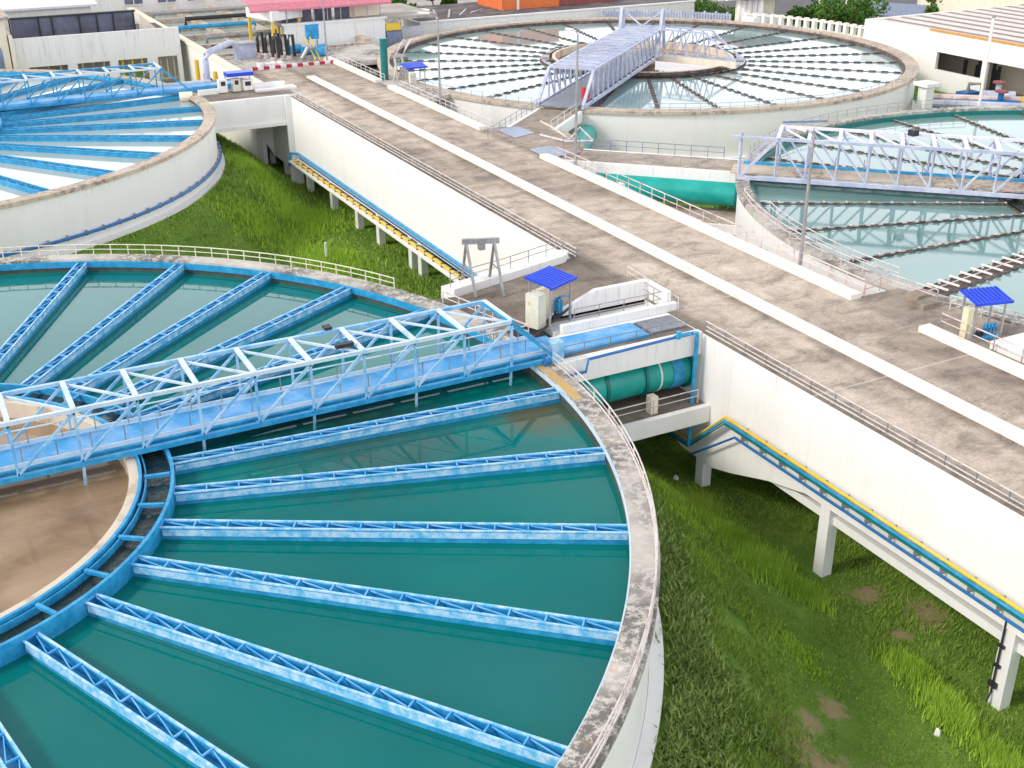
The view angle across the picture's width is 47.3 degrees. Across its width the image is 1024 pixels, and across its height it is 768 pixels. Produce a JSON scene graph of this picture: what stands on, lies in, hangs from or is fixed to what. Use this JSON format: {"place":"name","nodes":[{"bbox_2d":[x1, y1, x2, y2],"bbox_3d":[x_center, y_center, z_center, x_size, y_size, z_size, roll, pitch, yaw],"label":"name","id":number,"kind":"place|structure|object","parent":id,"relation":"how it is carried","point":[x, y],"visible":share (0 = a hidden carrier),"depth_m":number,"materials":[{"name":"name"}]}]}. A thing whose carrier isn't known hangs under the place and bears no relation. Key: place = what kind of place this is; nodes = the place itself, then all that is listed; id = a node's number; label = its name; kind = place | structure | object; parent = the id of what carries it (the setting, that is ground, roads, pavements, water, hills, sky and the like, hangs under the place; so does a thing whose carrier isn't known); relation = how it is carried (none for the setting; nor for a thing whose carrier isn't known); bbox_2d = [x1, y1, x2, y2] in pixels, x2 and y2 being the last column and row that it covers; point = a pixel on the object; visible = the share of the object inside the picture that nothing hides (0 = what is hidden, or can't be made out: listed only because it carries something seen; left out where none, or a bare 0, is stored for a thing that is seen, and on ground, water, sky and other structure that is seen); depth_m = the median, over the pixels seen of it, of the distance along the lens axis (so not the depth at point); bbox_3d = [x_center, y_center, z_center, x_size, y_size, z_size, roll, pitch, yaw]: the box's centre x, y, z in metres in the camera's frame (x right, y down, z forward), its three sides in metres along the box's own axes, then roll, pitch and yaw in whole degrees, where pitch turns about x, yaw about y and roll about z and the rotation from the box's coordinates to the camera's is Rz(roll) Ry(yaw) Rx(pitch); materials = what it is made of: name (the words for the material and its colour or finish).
{"place":"outdoors","nodes":[
{"label":"outdoors","id":0,"kind":"place"},
{"bbox_2d":[0,0,97,32],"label":"building","id":1,"kind":"structure","parent":0,"point":[17,8],"depth_m":110.44,"materials":[{"name":"purple paint"}]},
{"bbox_2d":[91,0,246,11],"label":"office building","id":2,"kind":"structure","parent":0,"point":[139,5],"depth_m":126.69,"materials":[{"name":"white concrete"}]},
{"bbox_2d":[485,127,584,155],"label":"junction pavement","id":3,"kind":"structure","parent":0,"point":[535,139],"depth_m":70.75,"materials":[{"name":"concrete"}]},
{"bbox_2d":[497,126,569,156],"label":"cover plates","id":4,"kind":"object","parent":3,"relation":"on","point":[516,132],"visible":0.93,"depth_m":71.37,"materials":[{"name":"grey metal"}]},
{"bbox_2d":[72,64,1023,767],"bbox_3d":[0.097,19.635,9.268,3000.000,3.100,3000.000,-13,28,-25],"label":"ground","id":5,"kind":"structure","parent":0,"point":[824,706],"depth_m":37.78,"materials":[{"name":"green plant"}]},
{"bbox_2d":[0,8,12,68],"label":"peach building","id":6,"kind":"structure","parent":5,"relation":"on","point":[5,60],"depth_m":96.31,"materials":[{"name":"beige stone"}]},
{"bbox_2d":[5,9,184,82],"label":"filter building","id":7,"kind":"structure","parent":5,"relation":"on","point":[73,41],"depth_m":102.09,"materials":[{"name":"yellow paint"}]},
{"bbox_2d":[0,69,224,256],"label":"clarifier tank","id":8,"kind":"object","parent":5,"relation":"on","point":[104,206],"visible":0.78,"depth_m":68.05,"materials":[{"name":"blue paint"}]},
{"bbox_2d":[0,77,203,200],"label":"water","id":9,"kind":"structure","parent":8,"relation":"in","point":[48,179],"depth_m":72.39,"materials":[{"name":"liquid"}]},
{"bbox_2d":[0,62,230,110],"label":"truss bridge","id":10,"kind":"structure","parent":8,"relation":"on","point":[184,91],"depth_m":81.81,"materials":[{"name":"blue paint"}]},
{"bbox_2d":[195,76,304,183],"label":"footbridge","id":11,"kind":"object","parent":5,"relation":"on","point":[262,114],"visible":0.58,"depth_m":82.67,"materials":[{"name":"concrete"}]},
{"bbox_2d":[165,40,240,86],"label":"water pipe","id":12,"kind":"object","parent":11,"relation":"on","point":[213,50],"visible":0.88,"depth_m":86.82,"materials":[{"name":"metal"}]},
{"bbox_2d":[217,69,252,92],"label":"control cabinet","id":13,"kind":"object","parent":11,"relation":"on","point":[247,84],"visible":1,"depth_m":83.92,"materials":[{"name":"metal"}]},
{"bbox_2d":[197,80,296,95],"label":"white wall","id":14,"kind":"structure","parent":11,"relation":"on","point":[269,86],"depth_m":84.97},
{"bbox_2d":[126,3,407,164],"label":"filter basins","id":15,"kind":"object","parent":5,"relation":"on","point":[363,50],"visible":0.38,"depth_m":100.69,"materials":[{"name":"concrete"}]},
{"bbox_2d":[152,5,247,18],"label":"basin pipe","id":16,"kind":"object","parent":15,"relation":"on","point":[183,11],"visible":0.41,"depth_m":120.77,"materials":[{"name":"metal"}]},
{"bbox_2d":[184,13,245,24],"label":"basin pipe","id":17,"kind":"object","parent":15,"relation":"on","point":[207,17],"visible":0.41,"depth_m":116.43,"materials":[{"name":"metal"}]},
{"bbox_2d":[178,20,256,33],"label":"basin pipe","id":18,"kind":"object","parent":15,"relation":"on","point":[212,25],"visible":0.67,"depth_m":111.38,"materials":[{"name":"metal"}]},
{"bbox_2d":[151,10,284,53],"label":"water","id":19,"kind":"structure","parent":15,"relation":"in","point":[223,51],"depth_m":113.71,"materials":[{"name":"liquid"}]},
{"bbox_2d":[205,29,280,43],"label":"basin pipe","id":20,"kind":"object","parent":15,"relation":"on","point":[229,35],"visible":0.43,"depth_m":106.24,"materials":[{"name":"metal"}]},
{"bbox_2d":[237,40,256,58],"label":"grey tank","id":21,"kind":"object","parent":15,"relation":"on","point":[247,48],"visible":0.68,"depth_m":96.86,"materials":[{"name":"metal"}]},
{"bbox_2d":[245,7,301,43],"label":"steel shelter","id":22,"kind":"object","parent":15,"relation":"on","point":[272,16],"visible":0.42,"depth_m":102.45,"materials":[{"name":"yellow paint"}]},
{"bbox_2d":[256,32,295,61],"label":"pump set","id":23,"kind":"object","parent":15,"relation":"on","point":[277,39],"visible":0.98,"depth_m":96.11,"materials":[{"name":"metal"}]},
{"bbox_2d":[290,23,329,59],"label":"motor skid","id":24,"kind":"object","parent":15,"relation":"on","point":[317,51],"visible":0.92,"depth_m":97.82,"materials":[{"name":"blue paint"}]},
{"bbox_2d":[0,254,663,767],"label":"clarifier tank","id":25,"kind":"object","parent":5,"relation":"on","point":[632,738],"visible":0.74,"depth_m":31.60,"materials":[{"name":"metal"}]},
{"bbox_2d":[0,417,128,612],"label":"water","id":26,"kind":"structure","parent":25,"relation":"in","point":[54,526],"depth_m":33.04,"materials":[{"name":"liquid"}]},
{"bbox_2d":[0,391,170,643],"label":"water","id":27,"kind":"structure","parent":25,"relation":"in","point":[157,488],"depth_m":32.20,"materials":[{"name":"liquid"}]},
{"bbox_2d":[0,244,394,288],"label":"guard railing","id":28,"kind":"object","parent":25,"relation":"on","point":[243,255],"visible":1,"depth_m":51.24,"materials":[{"name":"metal"}]},
{"bbox_2d":[0,299,563,485],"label":"truss bridge","id":29,"kind":"structure","parent":25,"relation":"on","point":[74,447],"depth_m":37.23,"materials":[{"name":"blue paint"}]},
{"bbox_2d":[0,271,629,767],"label":"water","id":30,"kind":"structure","parent":25,"relation":"in","point":[542,687],"depth_m":29.99,"materials":[{"name":"liquid"}]},
{"bbox_2d":[541,343,657,767],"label":"guard railing","id":31,"kind":"object","parent":25,"relation":"on","point":[643,639],"visible":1,"depth_m":28.21,"materials":[{"name":"metal"}]},
{"bbox_2d":[550,313,702,381],"bbox_3d":[3.650,-1.320,43.214,6.550,0.910,2.300,-13,28,-25],"label":"footbridge","id":32,"kind":"object","parent":25,"relation":"attached to","point":[657,353],"visible":0.7,"depth_m":42.83,"materials":[{"name":"concrete"}]},
{"bbox_2d":[543,331,698,445],"bbox_3d":[4.053,0.728,42.833,6.442,4.912,0.404,-12,28,-23],"label":"service pipe","id":33,"kind":"object","parent":32,"relation":"attached to","point":[679,335],"visible":0.82,"depth_m":42.92,"materials":[{"name":"metal"}]},
{"bbox_2d":[564,320,686,352],"bbox_3d":[4.037,-1.635,42.418,5.532,0.436,0.037,-13,28,-25],"label":"guard railing","id":34,"kind":"object","parent":32,"relation":"on","point":[661,330],"visible":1,"depth_m":42.41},
{"bbox_2d":[579,356,692,404],"bbox_3d":[3.792,-0.090,43.687,6.500,1.670,1.670,-13,28,-25],"label":"water pipe","id":35,"kind":"object","parent":25,"relation":"attached to","point":[642,381],"visible":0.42,"depth_m":43.48,"materials":[{"name":"metal"}]},
{"bbox_2d":[241,0,436,76],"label":"canopy building","id":36,"kind":"structure","parent":5,"relation":"on","point":[347,21],"depth_m":104.88,"materials":[{"name":"concrete"}]},
{"bbox_2d":[385,18,402,47],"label":"sign","id":37,"kind":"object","parent":5,"relation":"on","point":[393,28],"depth_m":107.05,"materials":[{"name":"metal"}]},
{"bbox_2d":[379,38,411,80],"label":"vent pipe","id":38,"kind":"object","parent":5,"relation":"on","point":[383,56],"visible":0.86,"depth_m":87.59,"materials":[{"name":"metal"}]},
{"bbox_2d":[380,78,450,102],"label":"tank apron","id":39,"kind":"object","parent":5,"relation":"on","point":[444,95],"visible":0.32,"depth_m":84.39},
{"bbox_2d":[400,61,427,83],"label":"control kiosk","id":40,"kind":"object","parent":39,"relation":"on","point":[413,65],"visible":0.99,"depth_m":86.60,"materials":[{"name":"metal"}]},
{"bbox_2d":[433,249,643,337],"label":"pump platform","id":41,"kind":"structure","parent":5,"relation":"on","point":[511,303],"depth_m":47.66,"materials":[{"name":"concrete"}]},
{"bbox_2d":[461,237,504,297],"bbox_3d":[-1.207,-4.815,47.177,1.595,2.208,1.918,-4,26,-8],"label":"hoist frame","id":42,"kind":"object","parent":41,"relation":"on","point":[480,242],"visible":0.94,"depth_m":46.80,"materials":[{"name":"metal"}]},
{"bbox_2d":[450,239,562,286],"bbox_3d":[-0.093,-5.096,48.935,6.466,0.568,0.155,-22,33,-38],"label":"guard railing","id":43,"kind":"object","parent":41,"relation":"on","point":[505,258],"visible":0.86,"depth_m":48.82,"materials":[{"name":"metal"}]},
{"bbox_2d":[524,266,576,330],"bbox_3d":[1.546,-3.131,44.203,1.281,2.243,2.085,18,31,34],"label":"control kiosk","id":44,"kind":"object","parent":41,"relation":"on","point":[538,301],"visible":0.98,"depth_m":43.70,"materials":[{"name":"metal"}]},
{"bbox_2d":[533,278,676,336],"bbox_3d":[3.228,-2.760,44.876,6.226,1.180,1.800,-13,28,-25],"label":"valve pit","id":45,"kind":"object","parent":41,"relation":"on","point":[624,290],"visible":0.78,"depth_m":45.35,"materials":[{"name":"concrete"}]},
{"bbox_2d":[574,279,661,320],"bbox_3d":[3.685,-3.206,45.280,3.940,0.638,1.640,-13,28,-25],"label":"guard railing","id":46,"kind":"object","parent":45,"relation":"attached to","point":[623,306],"visible":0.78,"depth_m":44.70,"materials":[{"name":"metal"}]},
{"bbox_2d":[401,0,695,39],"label":"flat roof building","id":47,"kind":"structure","parent":5,"relation":"on","point":[456,15],"depth_m":120.03,"materials":[{"name":"purple paint"}]},
{"bbox_2d":[477,0,617,9],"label":"orange shed","id":48,"kind":"structure","parent":47,"relation":"on","point":[510,4],"depth_m":122.84,"materials":[{"name":"metal"}]},
{"bbox_2d":[252,58,1023,710],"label":"elevated channel","id":49,"kind":"object","parent":5,"relation":"on","point":[970,530],"visible":0.47,"depth_m":39.92,"materials":[{"name":"concrete"}]},
{"bbox_2d":[288,152,476,281],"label":"pipe tray","id":50,"kind":"object","parent":49,"relation":"attached to","point":[424,254],"visible":0.77,"depth_m":70.29,"materials":[{"name":"yellow paint"}]},
{"bbox_2d":[507,108,581,131],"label":"walkway bridge","id":51,"kind":"structure","parent":49,"relation":"attached to","point":[533,118],"depth_m":76.13,"materials":[{"name":"concrete"}]},
{"bbox_2d":[573,124,596,148],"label":"water pipe","id":52,"kind":"object","parent":51,"relation":"attached to","point":[590,130],"visible":0.35,"depth_m":76.38,"materials":[{"name":"metal"}]},
{"bbox_2d":[253,64,1023,516],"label":"road","id":53,"kind":"structure","parent":49,"relation":"on","point":[913,350],"depth_m":46.86,"materials":[{"name":"concrete"}]},
{"bbox_2d":[251,60,334,70],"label":"striped kerb","id":54,"kind":"structure","parent":53,"relation":"on","point":[291,65],"depth_m":92.98,"materials":[{"name":"red paint"}]},
{"bbox_2d":[292,90,576,257],"bbox_3d":[-6.369,-13.147,66.910,0.053,0.442,39.546,-13,28,-25],"label":"guard railing","id":55,"kind":"object","parent":53,"relation":"on","point":[514,221],"visible":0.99,"depth_m":61.75,"materials":[{"name":"metal"}]},
{"bbox_2d":[306,75,1023,445],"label":"kerb","id":56,"kind":"structure","parent":53,"relation":"on","point":[932,391],"depth_m":46.67,"materials":[{"name":"white paint"}]},
{"bbox_2d":[325,56,1023,379],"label":"side kerb","id":57,"kind":"structure","parent":53,"relation":"on","point":[999,361],"depth_m":52.65,"materials":[{"name":"white paint"}]},
{"bbox_2d":[556,146,866,294],"bbox_3d":[8.315,-8.559,56.801,0.053,0.642,25.046,-13,28,-25],"label":"guard railing","id":58,"kind":"object","parent":53,"relation":"on","point":[703,216],"visible":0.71,"depth_m":54.33,"materials":[{"name":"metal"}]},
{"bbox_2d":[796,127,814,265],"bbox_3d":[12.086,-7.768,48.956,0.922,5.875,0.362,20,32,37],"label":"street lamp","id":59,"kind":"object","parent":53,"relation":"on","point":[800,260],"visible":0.87,"depth_m":48.73,"materials":[{"name":"metal"}]},
{"bbox_2d":[705,321,1023,511],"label":"guard railing","id":60,"kind":"object","parent":53,"relation":"on","point":[926,455],"visible":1,"depth_m":36.31,"materials":[{"name":"metal"}]},
{"bbox_2d":[667,416,1023,632],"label":"pipe tray","id":61,"kind":"object","parent":49,"relation":"attached to","point":[867,514],"visible":0.9,"depth_m":36.82,"materials":[{"name":"yellow paint"}]},
{"bbox_2d":[985,621,1006,701],"bbox_3d":[13.924,7.956,33.649,0.259,2.915,0.280,-13,28,-25],"label":"drain pipe","id":62,"kind":"object","parent":49,"relation":"attached to","point":[992,683],"visible":0.91,"depth_m":33.73,"materials":[{"name":"metal"}]},
{"bbox_2d":[377,17,918,158],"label":"clarifier tank","id":63,"kind":"object","parent":5,"relation":"on","point":[716,127],"visible":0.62,"depth_m":82.32,"materials":[{"name":"concrete"}]},
{"bbox_2d":[536,7,665,109],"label":"truss bridge","id":64,"kind":"structure","parent":63,"relation":"on","point":[615,61],"depth_m":85.75,"materials":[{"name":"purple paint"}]},
{"bbox_2d":[558,48,725,71],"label":"water","id":65,"kind":"structure","parent":63,"relation":"in","point":[658,66],"depth_m":96.39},
{"bbox_2d":[541,48,744,76],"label":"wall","id":66,"kind":"structure","parent":63,"relation":"in","point":[544,57],"depth_m":92.25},
{"bbox_2d":[392,23,902,108],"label":"water","id":67,"kind":"structure","parent":63,"relation":"in","point":[631,93],"depth_m":93.68,"materials":[{"name":"liquid"}]},
{"bbox_2d":[652,26,743,68],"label":"truss bridge","id":68,"kind":"structure","parent":63,"relation":"on","point":[675,58],"depth_m":94.30,"materials":[{"name":"metal"}]},
{"bbox_2d":[639,67,915,110],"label":"guard railing","id":69,"kind":"object","parent":63,"relation":"on","point":[744,105],"visible":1,"depth_m":78.53,"materials":[{"name":"metal"}]},
{"bbox_2d":[601,386,710,442],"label":"pipe platform","id":70,"kind":"structure","parent":5,"relation":"on","point":[662,419],"depth_m":43.64,"materials":[{"name":"concrete"}]},
{"bbox_2d":[607,389,698,417],"bbox_3d":[5.238,0.854,43.346,4.044,0.572,0.051,-13,28,-25],"label":"guard railing","id":71,"kind":"object","parent":70,"relation":"on","point":[656,400],"visible":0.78,"depth_m":43.34,"materials":[{"name":"metal"}]},
{"bbox_2d":[601,9,731,19],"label":"picket fence","id":72,"kind":"object","parent":5,"relation":"on","point":[692,14],"visible":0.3,"depth_m":119.48,"materials":[{"name":"purple paint"}]},
{"bbox_2d":[684,0,728,18],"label":"tree","id":73,"kind":"object","parent":5,"relation":"on","point":[702,6],"visible":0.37,"depth_m":138.16,"materials":[{"name":"green plant"}]},
{"bbox_2d":[651,495,786,767],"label":"shrubs","id":74,"kind":"object","parent":5,"relation":"on","point":[684,634],"visible":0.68,"depth_m":30.91,"materials":[{"name":"green plant"}]},
{"bbox_2d":[735,0,778,24],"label":"gatehouse","id":75,"kind":"object","parent":5,"relation":"on","point":[757,6],"visible":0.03,"depth_m":118.39,"materials":[{"name":"white concrete"}]},
{"bbox_2d":[744,12,863,37],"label":"balustrade wall","id":76,"kind":"structure","parent":5,"relation":"on","point":[831,23],"depth_m":112.76,"materials":[{"name":"concrete"}]},
{"bbox_2d":[784,4,827,28],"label":"tree","id":77,"kind":"object","parent":5,"relation":"on","point":[803,12],"visible":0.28,"depth_m":123.52,"materials":[{"name":"green plant"}]},
{"bbox_2d":[694,0,917,26],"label":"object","id":78,"kind":"object","parent":5,"relation":"on","point":[782,7],"depth_m":172.05,"materials":[{"name":"plant"}]},
{"bbox_2d":[809,0,890,33],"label":"tree","id":79,"kind":"object","parent":5,"relation":"on","point":[837,14],"visible":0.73,"depth_m":118.99,"materials":[{"name":"green plant"}]},
{"bbox_2d":[735,105,1023,327],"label":"clarifier tank","id":80,"kind":"object","parent":5,"relation":"on","point":[747,216],"visible":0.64,"depth_m":56.73,"materials":[{"name":"white concrete"}]},
{"bbox_2d":[559,149,742,182],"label":"walkway bridge","id":81,"kind":"structure","parent":80,"relation":"attached to","point":[672,168],"depth_m":65.72,"materials":[{"name":"concrete"}]},
{"bbox_2d":[565,27,578,165],"bbox_3d":[3.303,-15.603,63.890,0.922,7.375,0.362,20,32,37],"label":"street lamp","id":82,"kind":"object","parent":81,"relation":"on","point":[576,106],"visible":0.88,"depth_m":63.67,"materials":[{"name":"metal"}]},
{"bbox_2d":[563,137,724,156],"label":"guard railing","id":83,"kind":"object","parent":81,"relation":"on","point":[658,148],"visible":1,"depth_m":67.61,"materials":[{"name":"grey metal"}]},
{"bbox_2d":[596,172,736,207],"bbox_3d":[8.124,-10.994,65.713,9.690,1.568,1.568,7,26,15],"label":"water pipe","id":84,"kind":"object","parent":80,"relation":"attached to","point":[706,192],"visible":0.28,"depth_m":64.76,"materials":[{"name":"metal"}]},
{"bbox_2d":[616,182,735,234],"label":"pipe platform","id":85,"kind":"structure","parent":80,"relation":"on","point":[729,215],"depth_m":64.44,"materials":[{"name":"concrete"}]},
{"bbox_2d":[743,189,887,282],"bbox_3d":[13.110,-6.949,53.481,1.003,0.522,12.851,-8,26,-15],"label":"guard railing","id":86,"kind":"object","parent":80,"relation":"on","point":[812,239],"visible":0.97,"depth_m":51.57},
{"bbox_2d":[769,201,900,275],"bbox_3d":[14.009,-6.582,52.694,0.678,0.522,10.279,-9,27,-18],"label":"guard railing","id":87,"kind":"object","parent":80,"relation":"on","point":[875,264],"visible":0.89,"depth_m":51.44,"materials":[{"name":"metal"}]},
{"bbox_2d":[750,98,969,149],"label":"guard railing","id":88,"kind":"object","parent":80,"relation":"on","point":[866,113],"visible":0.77,"depth_m":76.43,"materials":[{"name":"metal"}]},
{"bbox_2d":[730,120,1023,198],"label":"truss bridge","id":89,"kind":"structure","parent":80,"relation":"on","point":[865,175],"depth_m":61.42,"materials":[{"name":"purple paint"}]},
{"bbox_2d":[753,115,1023,316],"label":"water","id":90,"kind":"structure","parent":80,"relation":"in","point":[931,266],"depth_m":58.30,"materials":[{"name":"liquid"}]},
{"bbox_2d":[870,1,926,16],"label":"roof","id":91,"kind":"structure","parent":5,"relation":"on","point":[898,9],"depth_m":127.14,"materials":[{"name":"metal"}]},
{"bbox_2d":[913,80,940,108],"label":"white pier","id":92,"kind":"structure","parent":5,"relation":"on","point":[926,88],"depth_m":86.78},
{"bbox_2d":[858,288,1023,364],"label":"tank landing","id":93,"kind":"object","parent":5,"relation":"on","point":[917,307],"visible":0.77,"depth_m":44.87,"materials":[{"name":"concrete"}]},
{"bbox_2d":[863,274,938,299],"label":"guard railing","id":94,"kind":"object","parent":93,"relation":"on","point":[880,278],"visible":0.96,"depth_m":46.73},
{"bbox_2d":[939,313,1023,363],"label":"guard railing","id":95,"kind":"object","parent":93,"relation":"on","point":[968,325],"visible":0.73,"depth_m":41.83,"materials":[{"name":"metal"}]},
{"bbox_2d":[957,286,1013,341],"bbox_3d":[17.114,-2.492,42.520,1.540,1.782,1.082,-6,26,-12],"label":"control kiosk","id":96,"kind":"object","parent":93,"relation":"on","point":[990,296],"visible":0.9,"depth_m":42.43,"materials":[{"name":"metal"}]},
{"bbox_2d":[863,4,1023,96],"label":"striped roof shed","id":97,"kind":"structure","parent":5,"relation":"on","point":[947,50],"depth_m":100.15,"materials":[{"name":"paint"}]},
{"bbox_2d":[917,0,1023,11],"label":"cream round tank","id":98,"kind":"object","parent":5,"relation":"on","point":[950,5],"visible":0.04,"depth_m":123.27,"materials":[{"name":"concrete"}]},
{"bbox_2d":[978,15,995,105],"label":"pole","id":99,"kind":"object","parent":5,"relation":"on","point":[987,57],"visible":0.83,"depth_m":85.33,"materials":[{"name":"metal"}]},
{"bbox_2d":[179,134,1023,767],"bbox_3d":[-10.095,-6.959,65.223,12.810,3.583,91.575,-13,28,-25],"label":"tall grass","id":100,"kind":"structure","parent":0,"point":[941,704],"depth_m":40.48,"materials":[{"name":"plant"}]},
{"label":"valve","id":101,"kind":"object","parent":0,"visible":0},
{"bbox_2d":[932,99,1023,106],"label":"yard pipe","id":102,"kind":"object","parent":101,"relation":"attached to","point":[950,103],"visible":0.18,"depth_m":88.57,"materials":[{"name":"metal"}]},
{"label":"valve","id":103,"kind":"object","parent":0,"visible":0},
{"bbox_2d":[933,93,1021,102],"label":"yard pipe","id":104,"kind":"object","parent":103,"relation":"attached to","point":[955,97],"visible":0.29,"depth_m":90.53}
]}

